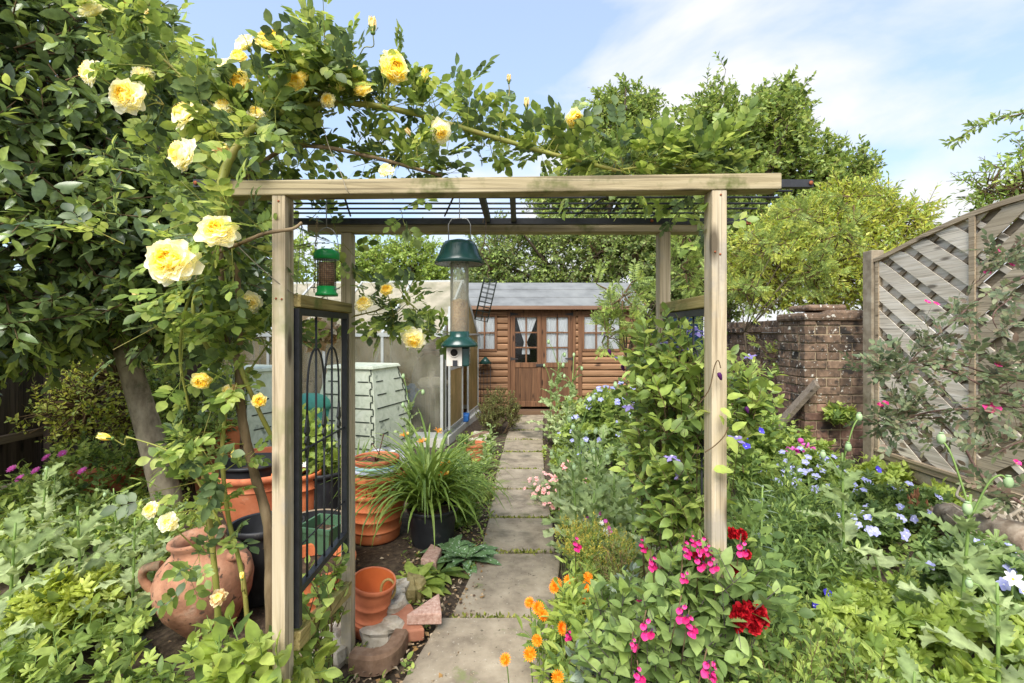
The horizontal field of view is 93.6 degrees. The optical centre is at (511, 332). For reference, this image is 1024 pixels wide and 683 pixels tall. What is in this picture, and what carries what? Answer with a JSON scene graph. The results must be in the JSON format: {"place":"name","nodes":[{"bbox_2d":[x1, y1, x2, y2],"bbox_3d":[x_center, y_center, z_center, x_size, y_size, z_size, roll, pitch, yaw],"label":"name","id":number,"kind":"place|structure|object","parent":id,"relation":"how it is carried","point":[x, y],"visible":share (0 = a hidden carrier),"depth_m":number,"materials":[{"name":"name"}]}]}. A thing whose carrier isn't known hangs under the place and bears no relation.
{"place":"outdoors","nodes":[
{"label":"outdoors","id":0,"kind":"place"},
{"bbox_2d":[402,415,560,682],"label":"path","id":1,"kind":"structure","parent":0,"point":[512,582],"depth_m":2.76,"materials":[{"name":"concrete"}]},
{"bbox_2d":[449,421,555,617],"bbox_3d":[0.125,1.479,5.230,0.721,0.051,6.884,0,0,5],"label":"path moss","id":2,"kind":"object","parent":1,"relation":"on","point":[503,551],"visible":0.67,"depth_m":3.26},
{"bbox_2d":[0,349,1017,682],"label":"ground","id":3,"kind":"structure","parent":0,"point":[160,633],"depth_m":3.08,"materials":[{"name":"soil"}]},
{"bbox_2d":[0,576,73,682],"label":"poppy plant","id":4,"kind":"object","parent":3,"relation":"on","point":[15,627],"visible":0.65,"depth_m":1.96,"materials":[{"name":"green plant"}]},
{"bbox_2d":[0,508,83,624],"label":"poppy plant","id":5,"kind":"object","parent":3,"relation":"on","point":[14,525],"visible":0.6,"depth_m":2.33,"materials":[{"name":"green plant"}]},
{"bbox_2d":[0,460,85,570],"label":"poppy plant","id":6,"kind":"object","parent":3,"relation":"on","point":[40,508],"visible":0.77,"depth_m":2.93,"materials":[{"name":"green plant"}]},
{"bbox_2d":[0,560,125,660],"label":"feverfew","id":7,"kind":"object","parent":3,"relation":"on","point":[72,588],"visible":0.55,"depth_m":2.24,"materials":[{"name":"green plant"}]},
{"bbox_2d":[4,349,172,461],"bbox_3d":[-4.220,0.685,5.037,1.497,1.731,1.148,0,0,0],"label":"yellow shrub","id":8,"kind":"object","parent":3,"relation":"on","point":[74,412],"visible":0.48,"depth_m":4.82,"materials":[{"name":"green plant"}]},
{"bbox_2d":[24,498,153,609],"bbox_3d":[-2.201,1.172,2.463,0.513,0.658,0.571,0,0,1],"label":"poppy plant","id":9,"kind":"object","parent":3,"relation":"on","point":[77,545],"visible":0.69,"depth_m":2.45,"materials":[{"name":"green plant"}]},
{"bbox_2d":[0,418,190,576],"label":"campion","id":10,"kind":"object","parent":3,"relation":"on","point":[20,491],"visible":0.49,"depth_m":4.06,"materials":[{"name":"green plant"}]},
{"bbox_2d":[0,348,207,483],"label":"board fence","id":11,"kind":"object","parent":3,"relation":"on","point":[15,448],"visible":0.04,"depth_m":4.94,"materials":[{"name":"wood"}]},
{"bbox_2d":[89,488,142,570],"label":"poppy plant","id":12,"kind":"object","parent":3,"relation":"on","point":[114,526],"visible":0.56,"depth_m":2.99,"materials":[{"name":"green plant"}]},
{"bbox_2d":[72,514,167,649],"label":"poppy plant","id":13,"kind":"object","parent":3,"relation":"on","point":[128,580],"visible":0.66,"depth_m":2.35,"materials":[{"name":"green plant"}]},
{"bbox_2d":[0,490,242,682],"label":"leafy ground plant","id":14,"kind":"object","parent":3,"relation":"on","point":[24,667],"visible":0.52,"depth_m":1.90,"materials":[{"name":"green plant"}]},
{"bbox_2d":[69,458,193,494],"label":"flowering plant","id":15,"kind":"object","parent":3,"relation":"on","point":[114,486],"visible":0.12,"depth_m":4.53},
{"bbox_2d":[123,512,173,581],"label":"poppy plant","id":16,"kind":"object","parent":3,"relation":"on","point":[152,535],"visible":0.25,"depth_m":2.74,"materials":[{"name":"green plant"}]},
{"bbox_2d":[0,0,304,512],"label":"evergreen shrub","id":17,"kind":"object","parent":3,"relation":"on","point":[60,309],"visible":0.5,"depth_m":3.09,"materials":[{"name":"green plant"}]},
{"bbox_2d":[126,354,259,499],"bbox_3d":[-3.132,0.842,4.502,1.247,1.321,1.099,0,0,9],"label":"leafy shrub","id":18,"kind":"object","parent":3,"relation":"on","point":[212,426],"visible":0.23,"depth_m":4.51,"materials":[{"name":"green plant"}]},
{"bbox_2d":[138,524,253,640],"bbox_3d":[-1.522,1.251,2.390,0.473,0.523,0.436,0,0,35],"label":"terracotta jar","id":19,"kind":"object","parent":3,"relation":"on","point":[182,619],"visible":0.59,"depth_m":2.29,"materials":[{"name":"ceramic"}]},
{"bbox_2d":[193,364,271,450],"bbox_3d":[-3.020,0.948,5.600,0.894,1.105,0.894,0,0,22],"label":"compost bin","id":20,"kind":"object","parent":3,"relation":"on","point":[257,430],"visible":0.15,"depth_m":5.27,"materials":[{"name":"green plastic"}]},
{"bbox_2d":[227,511,271,607],"bbox_3d":[-1.433,1.290,2.750,0.343,0.420,0.343,0,0,0],"label":"plastic pot","id":21,"kind":"object","parent":3,"relation":"on","point":[253,528],"visible":0.18,"depth_m":2.62,"materials":[{"name":"plastic"}]},
{"bbox_2d":[164,600,342,682],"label":"foreground plant","id":22,"kind":"object","parent":3,"relation":"on","point":[257,657],"visible":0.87,"depth_m":1.54,"materials":[{"name":"green plant"}]},
{"bbox_2d":[209,467,305,522],"bbox_3d":[-2.019,1.285,3.850,0.727,0.430,0.727,0,0,0],"label":"terracotta pot","id":23,"kind":"object","parent":3,"relation":"on","point":[246,504],"visible":0.12,"depth_m":3.57,"materials":[{"name":"ceramic"}]},
{"bbox_2d":[218,453,271,478],"bbox_3d":[-2.079,1.170,3.850,0.505,0.300,0.505,0,0,0],"label":"plastic tub","id":24,"kind":"object","parent":23,"relation":"in","point":[235,472],"visible":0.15,"depth_m":3.68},
{"bbox_2d":[263,210,317,281],"bbox_3d":[-8.725,-2.228,14.063,7.058,7.557,3.504,0,0,0],"label":"bright tree","id":25,"kind":"object","parent":3,"relation":"on","point":[302,267],"visible":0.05,"depth_m":13.82,"materials":[{"name":"green plant"}]},
{"bbox_2d":[302,513,340,554],"bbox_3d":[-1.133,1.300,2.900,0.228,0.320,0.228,0,0,14],"label":"square planter","id":26,"kind":"object","parent":3,"relation":"on","point":[311,526],"visible":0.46,"depth_m":2.81,"materials":[{"name":"green plastic"}]},
{"bbox_2d":[302,468,340,509],"bbox_3d":[-1.550,1.300,3.900,0.444,0.400,0.444,0,0,0],"label":"plastic pot","id":27,"kind":"object","parent":3,"relation":"on","point":[327,493],"visible":0.16,"depth_m":3.74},
{"bbox_2d":[302,403,340,475],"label":"pot plant","id":28,"kind":"object","parent":27,"relation":"in","point":[311,458],"visible":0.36,"depth_m":3.81,"materials":[{"name":"green plant"}]},
{"bbox_2d":[294,543,350,682],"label":"climber stems","id":29,"kind":"object","parent":3,"relation":"on","point":[323,591],"visible":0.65,"depth_m":1.86,"materials":[{"name":"green plant"}]},
{"bbox_2d":[302,543,356,612],"bbox_3d":[-1.080,1.365,2.620,0.444,0.270,0.444,0,0,0],"label":"terracotta pot","id":30,"kind":"object","parent":3,"relation":"on","point":[311,554],"visible":0.16,"depth_m":2.68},
{"bbox_2d":[222,280,480,447],"bbox_3d":[-2.397,0.344,7.772,3.395,2.351,2.524,0,0,7],"label":"greenhouse","id":31,"kind":"object","parent":3,"relation":"on","point":[395,351],"visible":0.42,"depth_m":7.56,"materials":[{"name":"glass"}]},
{"bbox_2d":[448,306,462,429],"bbox_3d":[-0.808,0.486,6.949,0.034,1.688,0.818,0,0,7],"label":"sliding door","id":32,"kind":"structure","parent":31,"relation":"in","point":[455,373],"depth_m":6.85,"materials":[{"name":"metal"}]},
{"bbox_2d":[320,362,411,453],"bbox_3d":[-1.860,0.948,6.050,0.894,1.105,0.894,0,0,16],"label":"compost bin","id":33,"kind":"object","parent":3,"relation":"on","point":[380,395],"visible":0.57,"depth_m":5.72,"materials":[{"name":"green plastic"}]},
{"bbox_2d":[355,566,395,640],"bbox_3d":[-0.690,1.359,2.392,0.222,0.308,0.217,0,0,0],"label":"terracotta pot","id":34,"kind":"object","parent":3,"relation":"on","point":[372,602],"visible":0.66,"depth_m":2.35,"materials":[{"name":"ceramic"}]},
{"bbox_2d":[348,628,407,676],"bbox_3d":[-0.591,1.458,2.183,0.289,0.085,0.148,0,0,-41],"label":"edging stone","id":35,"kind":"object","parent":3,"relation":"on","point":[386,656],"visible":0.98,"depth_m":2.12,"materials":[{"name":"brown brick"}]},
{"bbox_2d":[355,495,404,545],"bbox_3d":[-1.009,1.320,3.553,0.475,0.360,0.475,0,0,0],"label":"terracotta pot","id":36,"kind":"object","parent":3,"relation":"on","point":[389,529],"visible":0.43,"depth_m":3.38,"materials":[{"name":"ceramic"}]},
{"bbox_2d":[303,217,458,281],"bbox_3d":[-3.808,-0.859,13.922,4.880,4.827,2.571,0,0,0],"label":"bright tree","id":37,"kind":"object","parent":3,"relation":"on","point":[372,261],"visible":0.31,"depth_m":13.58,"materials":[{"name":"green plant"}]},
{"bbox_2d":[359,615,410,647],"bbox_3d":[-0.606,1.471,2.369,0.261,0.130,0.218,0,0,0],"label":"stone","id":38,"kind":"object","parent":3,"relation":"on","point":[378,635],"visible":0.56,"depth_m":2.29,"materials":[{"name":"stone"}]},
{"bbox_2d":[14,0,762,680],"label":"climbing rose","id":39,"kind":"object","parent":3,"relation":"on","point":[280,104],"visible":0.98,"depth_m":1.71,"materials":[{"name":"plant"}]},
{"bbox_2d":[391,604,423,642],"bbox_3d":[-0.535,1.454,2.399,0.124,0.079,0.231,0,0,-30],"label":"broken paver","id":40,"kind":"object","parent":3,"relation":"on","point":[415,633],"visible":0.38,"depth_m":2.33,"materials":[{"name":"brick"}]},
{"bbox_2d":[407,594,441,624],"bbox_3d":[-0.398,1.390,2.382,0.126,0.072,0.207,0,0,40],"label":"brick","id":41,"kind":"object","parent":40,"relation":"on","point":[428,612],"visible":1,"depth_m":2.35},
{"bbox_2d":[396,561,450,603],"bbox_3d":[-0.568,1.452,2.778,0.403,0.126,0.438,0,0,-28],"label":"leafy rosette","id":42,"kind":"object","parent":3,"relation":"on","point":[429,589],"visible":0.36,"depth_m":2.81,"materials":[{"name":"green plant"}]},
{"bbox_2d":[410,354,447,429],"bbox_3d":[-1.299,0.920,7.665,0.668,1.160,0.670,0,0,0],"label":"compost sack","id":43,"kind":"object","parent":3,"relation":"on","point":[427,365],"visible":0.57,"depth_m":7.41,"materials":[{"name":"plastic"}]},
{"bbox_2d":[407,500,457,549],"bbox_3d":[-0.564,1.365,3.420,0.364,0.270,0.364,0,0,0],"label":"plastic pot","id":44,"kind":"object","parent":3,"relation":"on","point":[421,528],"visible":0.66,"depth_m":3.29,"materials":[{"name":"plastic"}]},
{"bbox_2d":[320,409,513,548],"bbox_3d":[-0.611,1.011,3.382,1.306,0.816,1.388,0,0,0],"label":"daylily","id":45,"kind":"object","parent":44,"relation":"in","point":[425,485],"visible":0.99,"depth_m":3.29,"materials":[{"name":"green plant"}]},
{"bbox_2d":[437,538,500,575],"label":"lungwort","id":46,"kind":"object","parent":3,"relation":"on","point":[483,553],"visible":0.92,"depth_m":3.12,"materials":[{"name":"green plant"}]},
{"bbox_2d":[0,414,974,682],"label":"ground cover","id":47,"kind":"object","parent":3,"relation":"on","point":[470,520],"visible":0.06,"depth_m":3.57,"materials":[{"name":"green plant"}]},
{"bbox_2d":[933,503,1023,553],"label":"log","id":48,"kind":"object","parent":47,"relation":"on","point":[1013,530],"visible":0.37,"depth_m":2.82,"materials":[{"name":"wood"}]},
{"bbox_2d":[475,385,521,434],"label":"box shrub","id":49,"kind":"object","parent":3,"relation":"on","point":[497,413],"visible":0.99,"depth_m":7.11,"materials":[{"name":"green plant"}]},
{"bbox_2d":[193,173,813,680],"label":"garden arch","id":50,"kind":"structure","parent":3,"relation":"on","point":[291,583],"depth_m":1.63,"materials":[{"name":"brown wood"}]},
{"bbox_2d":[296,225,340,352],"bbox_3d":[-0.962,-0.197,2.366,0.282,0.588,0.281,0,0,41],"label":"hanging basket","id":51,"kind":"object","parent":50,"relation":"hanging from","point":[328,338],"visible":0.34,"depth_m":2.30,"materials":[{"name":"green plant"}]},
{"bbox_2d":[310,200,339,296],"bbox_3d":[-0.717,-0.331,1.860,0.096,0.378,0.095,0,0,41],"label":"nut feeder","id":52,"kind":"object","parent":50,"relation":"hanging from","point":[326,279],"visible":1,"depth_m":1.83,"materials":[{"name":"green plastic"}]},
{"bbox_2d":[435,198,483,365],"bbox_3d":[-0.200,-0.201,1.830,0.188,0.656,0.188,0,0,0],"label":"seed feeder","id":53,"kind":"object","parent":50,"relation":"hanging from","point":[459,253],"visible":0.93,"depth_m":1.80,"materials":[{"name":"green metal"}]},
{"bbox_2d":[417,283,646,414],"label":"summerhouse","id":54,"kind":"structure","parent":3,"relation":"on","point":[521,326],"depth_m":8.84,"materials":[{"name":"brown wood"}]},
{"bbox_2d":[474,314,496,350],"bbox_3d":[-0.505,0.002,8.853,0.460,0.685,0.071,0,0,0],"label":"window","id":55,"kind":"structure","parent":54,"relation":"in","point":[487,331],"depth_m":8.87,"materials":[{"name":"white glass"}]},
{"bbox_2d":[510,312,542,406],"bbox_3d":[0.267,0.490,8.838,0.666,1.740,0.119,0,0,0],"label":"door","id":56,"kind":"structure","parent":54,"relation":"in","point":[520,371],"depth_m":8.83,"materials":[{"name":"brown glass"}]},
{"bbox_2d":[542,313,572,406],"bbox_3d":[0.852,0.490,8.853,0.607,1.740,0.077,0,0,0],"label":"door","id":57,"kind":"structure","parent":54,"relation":"in","point":[559,331],"depth_m":8.84,"materials":[{"name":"brown glass"}]},
{"bbox_2d":[582,314,621,350],"bbox_3d":[1.655,0.002,8.853,0.740,0.685,0.071,0,0,0],"label":"window","id":58,"kind":"structure","parent":54,"relation":"in","point":[591,338],"depth_m":8.88,"materials":[{"name":"white glass"}]},
{"bbox_2d":[78,430,995,682],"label":"leaf litter","id":59,"kind":"object","parent":3,"relation":"on","point":[414,649],"visible":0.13,"depth_m":2.66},
{"bbox_2d":[530,446,573,528],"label":"poppy plant","id":60,"kind":"object","parent":3,"relation":"on","point":[560,492],"visible":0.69,"depth_m":3.57,"materials":[{"name":"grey plant"}]},
{"bbox_2d":[534,339,578,446],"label":"poppy plant","id":61,"kind":"object","parent":3,"relation":"on","point":[556,397],"visible":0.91,"depth_m":6.29,"materials":[{"name":"green plant"}]},
{"bbox_2d":[499,554,618,682],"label":"marigold","id":62,"kind":"object","parent":3,"relation":"on","point":[565,605],"visible":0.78,"depth_m":2.02,"materials":[{"name":"green plant"}]},
{"bbox_2d":[453,199,687,345],"bbox_3d":[1.415,-0.860,11.837,6.076,4.828,2.840,0,0,0],"label":"dark tree","id":63,"kind":"object","parent":3,"relation":"on","point":[504,251],"visible":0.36,"depth_m":11.36,"materials":[{"name":"green plant"}]},
{"bbox_2d":[543,459,615,565],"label":"poppy plant","id":64,"kind":"object","parent":3,"relation":"on","point":[569,509],"visible":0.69,"depth_m":3.00,"materials":[{"name":"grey plant"}]},
{"bbox_2d":[541,394,625,526],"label":"poppy plant","id":65,"kind":"object","parent":3,"relation":"on","point":[579,460],"visible":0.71,"depth_m":3.34,"materials":[{"name":"green plant"}]},
{"bbox_2d":[519,72,668,275],"bbox_3d":[2.632,-2.739,12.988,4.756,8.588,2.810,0,0,13],"label":"olive tree","id":66,"kind":"object","parent":3,"relation":"on","point":[636,103],"visible":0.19,"depth_m":12.57,"materials":[{"name":"green plant"}]},
{"bbox_2d":[563,428,627,558],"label":"poppy plant","id":67,"kind":"object","parent":3,"relation":"on","point":[593,478],"visible":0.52,"depth_m":3.09,"materials":[{"name":"green plant"}]},
{"bbox_2d":[553,509,641,588],"bbox_3d":[0.423,1.223,2.575,0.549,0.554,0.316,0,0,45],"label":"stonecrop","id":68,"kind":"object","parent":3,"relation":"on","point":[583,543],"visible":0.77,"depth_m":2.54,"materials":[{"name":"green plant"}]},
{"bbox_2d":[554,385,643,473],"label":"geranium","id":69,"kind":"object","parent":3,"relation":"on","point":[602,404],"visible":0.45,"depth_m":4.69,"materials":[{"name":"green plant"}]},
{"bbox_2d":[567,483,638,580],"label":"poppy plant","id":70,"kind":"object","parent":3,"relation":"on","point":[597,495],"visible":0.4,"depth_m":2.85,"materials":[{"name":"green plant"}]},
{"bbox_2d":[556,561,654,682],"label":"grey sage","id":71,"kind":"object","parent":3,"relation":"on","point":[576,671],"visible":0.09,"depth_m":1.81,"materials":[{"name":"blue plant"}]},
{"bbox_2d":[576,539,647,587],"bbox_3d":[0.483,1.245,2.300,0.391,0.512,0.353,0,0,0],"label":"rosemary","id":72,"kind":"object","parent":3,"relation":"on","point":[623,563],"visible":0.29,"depth_m":2.29,"materials":[{"name":"green plant"}]},
{"bbox_2d":[585,486,655,585],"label":"poppy plant","id":73,"kind":"object","parent":3,"relation":"on","point":[632,516],"visible":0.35,"depth_m":2.81,"materials":[{"name":"green plant"}]},
{"bbox_2d":[590,473,653,561],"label":"poppy plant","id":74,"kind":"object","parent":3,"relation":"on","point":[616,493],"visible":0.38,"depth_m":3.01,"materials":[{"name":"green plant"}]},
{"bbox_2d":[586,199,703,468],"bbox_3d":[1.271,0.143,4.257,1.273,2.816,0.834,0,0,0],"label":"rowan sapling","id":75,"kind":"object","parent":3,"relation":"on","point":[615,298],"visible":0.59,"depth_m":4.20,"materials":[{"name":"green plant"}]},
{"bbox_2d":[565,528,799,682],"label":"pink sage","id":76,"kind":"object","parent":3,"relation":"on","point":[675,632],"visible":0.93,"depth_m":1.53,"materials":[{"name":"green plant"}]},
{"bbox_2d":[604,301,781,671],"bbox_3d":[0.705,0.688,1.975,0.655,1.627,0.909,0,0,0],"label":"clematis","id":77,"kind":"object","parent":3,"relation":"on","point":[669,470],"visible":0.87,"depth_m":1.80,"materials":[{"name":"green plant"}]},
{"bbox_2d":[638,161,776,332],"bbox_3d":[4.580,-1.165,11.079,3.649,5.444,2.470,0,0,0],"label":"dark tree","id":78,"kind":"object","parent":3,"relation":"on","point":[676,294],"visible":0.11,"depth_m":10.68,"materials":[{"name":"green plant"}]},
{"bbox_2d":[727,320,778,429],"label":"brick wall","id":79,"kind":"structure","parent":3,"relation":"on","point":[766,331],"depth_m":7.62,"materials":[{"name":"brick"}]},
{"bbox_2d":[727,356,787,511],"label":"tall leafy plant","id":80,"kind":"object","parent":3,"relation":"on","point":[780,400],"visible":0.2,"depth_m":3.99,"materials":[{"name":"green plant"}]},
{"bbox_2d":[692,490,823,682],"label":"red rose","id":81,"kind":"object","parent":3,"relation":"on","point":[753,625],"visible":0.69,"depth_m":1.58,"materials":[{"name":"green plant"}]},
{"bbox_2d":[652,51,900,322],"bbox_3d":[6.326,-2.635,11.910,6.195,8.381,3.771,0,0,0],"label":"tall tree","id":82,"kind":"object","parent":3,"relation":"on","point":[782,128],"visible":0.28,"depth_m":11.32,"materials":[{"name":"green plant"}]},
{"bbox_2d":[773,380,819,429],"bbox_3d":[3.047,1.076,5.520,0.140,1.126,0.904,0,0,-38],"label":"plank","id":83,"kind":"object","parent":3,"relation":"on","point":[802,398],"visible":0.46,"depth_m":5.30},
{"bbox_2d":[727,451,866,632],"bbox_3d":[1.531,1.137,2.708,0.784,0.730,1.698,0,0,37],"label":"phlox","id":84,"kind":"object","parent":3,"relation":"on","point":[798,544],"visible":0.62,"depth_m":2.55,"materials":[{"name":"green plant"}]},
{"bbox_2d":[727,183,883,375],"bbox_3d":[3.715,-0.215,6.312,2.202,3.530,1.109,0,0,0],"label":"rowan sapling","id":85,"kind":"object","parent":3,"relation":"on","point":[827,265],"visible":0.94,"depth_m":6.29,"materials":[{"name":"green plant"}]},
{"bbox_2d":[736,441,875,509],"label":"geranium","id":86,"kind":"object","parent":3,"relation":"on","point":[814,469],"visible":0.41,"depth_m":4.19,"materials":[{"name":"green plant"}]},
{"bbox_2d":[709,583,905,682],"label":"leaf plant","id":87,"kind":"object","parent":3,"relation":"on","point":[808,663],"visible":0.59,"depth_m":1.57,"materials":[{"name":"green plant"}]},
{"bbox_2d":[727,410,887,511],"bbox_3d":[2.365,1.024,3.997,2.148,0.954,0.725,0,0,-31],"label":"bindweed","id":88,"kind":"object","parent":3,"relation":"on","point":[771,430],"visible":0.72,"depth_m":3.47,"materials":[{"name":"green plant"}]},
{"bbox_2d":[774,419,840,466],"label":"leafy plant","id":89,"kind":"object","parent":3,"relation":"on","point":[793,437],"visible":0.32,"depth_m":5.04,"materials":[{"name":"green plant"}]},
{"bbox_2d":[776,305,862,467],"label":"brick pier","id":90,"kind":"structure","parent":3,"relation":"on","point":[813,339],"depth_m":5.33,"materials":[{"name":"brick"}]},
{"bbox_2d":[821,400,856,425],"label":"fern leaf plant","id":91,"kind":"object","parent":90,"relation":"attached to","point":[836,414],"visible":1,"depth_m":5.17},
{"bbox_2d":[703,163,951,321],"bbox_3d":[5.237,-0.636,7.951,3.972,4.380,2.501,0,0,10],"label":"yellow green shrub","id":92,"kind":"object","parent":3,"relation":"on","point":[892,211],"visible":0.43,"depth_m":7.71,"materials":[{"name":"green plant"}]},
{"bbox_2d":[796,412,914,587],"bbox_3d":[1.806,0.966,2.583,0.529,1.068,0.472,0,0,-38],"label":"poppy plant","id":93,"kind":"object","parent":3,"relation":"on","point":[847,529],"visible":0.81,"depth_m":2.61,"materials":[{"name":"green plant"}]},
{"bbox_2d":[863,250,883,461],"bbox_3d":[3.805,0.345,5.065,0.130,2.410,0.130,0,0,0],"label":"fence post","id":94,"kind":"object","parent":3,"relation":"on","point":[868,318],"visible":0.49,"depth_m":5.04,"materials":[{"name":"wood"}]},
{"bbox_2d":[829,477,953,558],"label":"geranium","id":95,"kind":"object","parent":3,"relation":"on","point":[891,496],"visible":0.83,"depth_m":3.49,"materials":[{"name":"green plant"}]},
{"bbox_2d":[863,647,944,682],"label":"poppy plant","id":96,"kind":"object","parent":3,"relation":"on","point":[908,666],"visible":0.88,"depth_m":1.58,"materials":[{"name":"green plant"}]},
{"bbox_2d":[836,452,972,506],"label":"creeping plant","id":97,"kind":"object","parent":3,"relation":"on","point":[895,470],"visible":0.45,"depth_m":4.51,"materials":[{"name":"green plant"}]},
{"bbox_2d":[791,561,1023,682],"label":"cut leaf plant","id":98,"kind":"object","parent":3,"relation":"on","point":[878,619],"visible":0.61,"depth_m":1.89,"materials":[{"name":"plant"}]},
{"bbox_2d":[838,228,1023,520],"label":"plum leaf rose","id":99,"kind":"object","parent":3,"relation":"on","point":[908,411],"visible":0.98,"depth_m":2.92,"materials":[{"name":"green plant"}]},
{"bbox_2d":[864,524,1023,652],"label":"geranium","id":100,"kind":"object","parent":3,"relation":"on","point":[929,553],"visible":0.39,"depth_m":2.33,"materials":[{"name":"green plant"}]},
{"bbox_2d":[881,459,1023,519],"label":"gravel board","id":101,"kind":"object","parent":3,"relation":"on","point":[919,476],"visible":0.1,"depth_m":4.34,"materials":[{"name":"concrete"}]},
{"bbox_2d":[873,193,1023,503],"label":"lattice fence","id":102,"kind":"object","parent":101,"relation":"on","point":[936,250],"visible":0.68,"depth_m":4.14,"materials":[{"name":"wood"}]},
{"bbox_2d":[892,432,1023,681],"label":"poppy plant","id":103,"kind":"object","parent":3,"relation":"on","point":[967,552],"visible":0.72,"depth_m":1.89,"materials":[{"name":"green plant"}]},
{"bbox_2d":[921,563,1023,682],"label":"poppy plant","id":104,"kind":"object","parent":3,"relation":"on","point":[1001,627],"visible":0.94,"depth_m":1.67,"materials":[{"name":"green plant"}]},
{"bbox_2d":[942,485,1023,523],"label":"driftwood","id":105,"kind":"object","parent":3,"relation":"on","point":[1018,509],"visible":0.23,"depth_m":2.93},
{"bbox_2d":[949,124,1023,224],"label":"hedge tree","id":106,"kind":"object","parent":3,"relation":"on","point":[979,195],"visible":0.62,"depth_m":5.63,"materials":[{"name":"green plant"}]},
{"bbox_2d":[939,109,1023,150],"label":"overhanging twig","id":107,"kind":"object","parent":106,"relation":"attached to","point":[1007,116],"visible":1,"depth_m":5.20,"materials":[{"name":"green plant"}]},
{"bbox_2d":[2,0,1023,342],"label":"sky","id":108,"kind":"structure","parent":0,"point":[906,75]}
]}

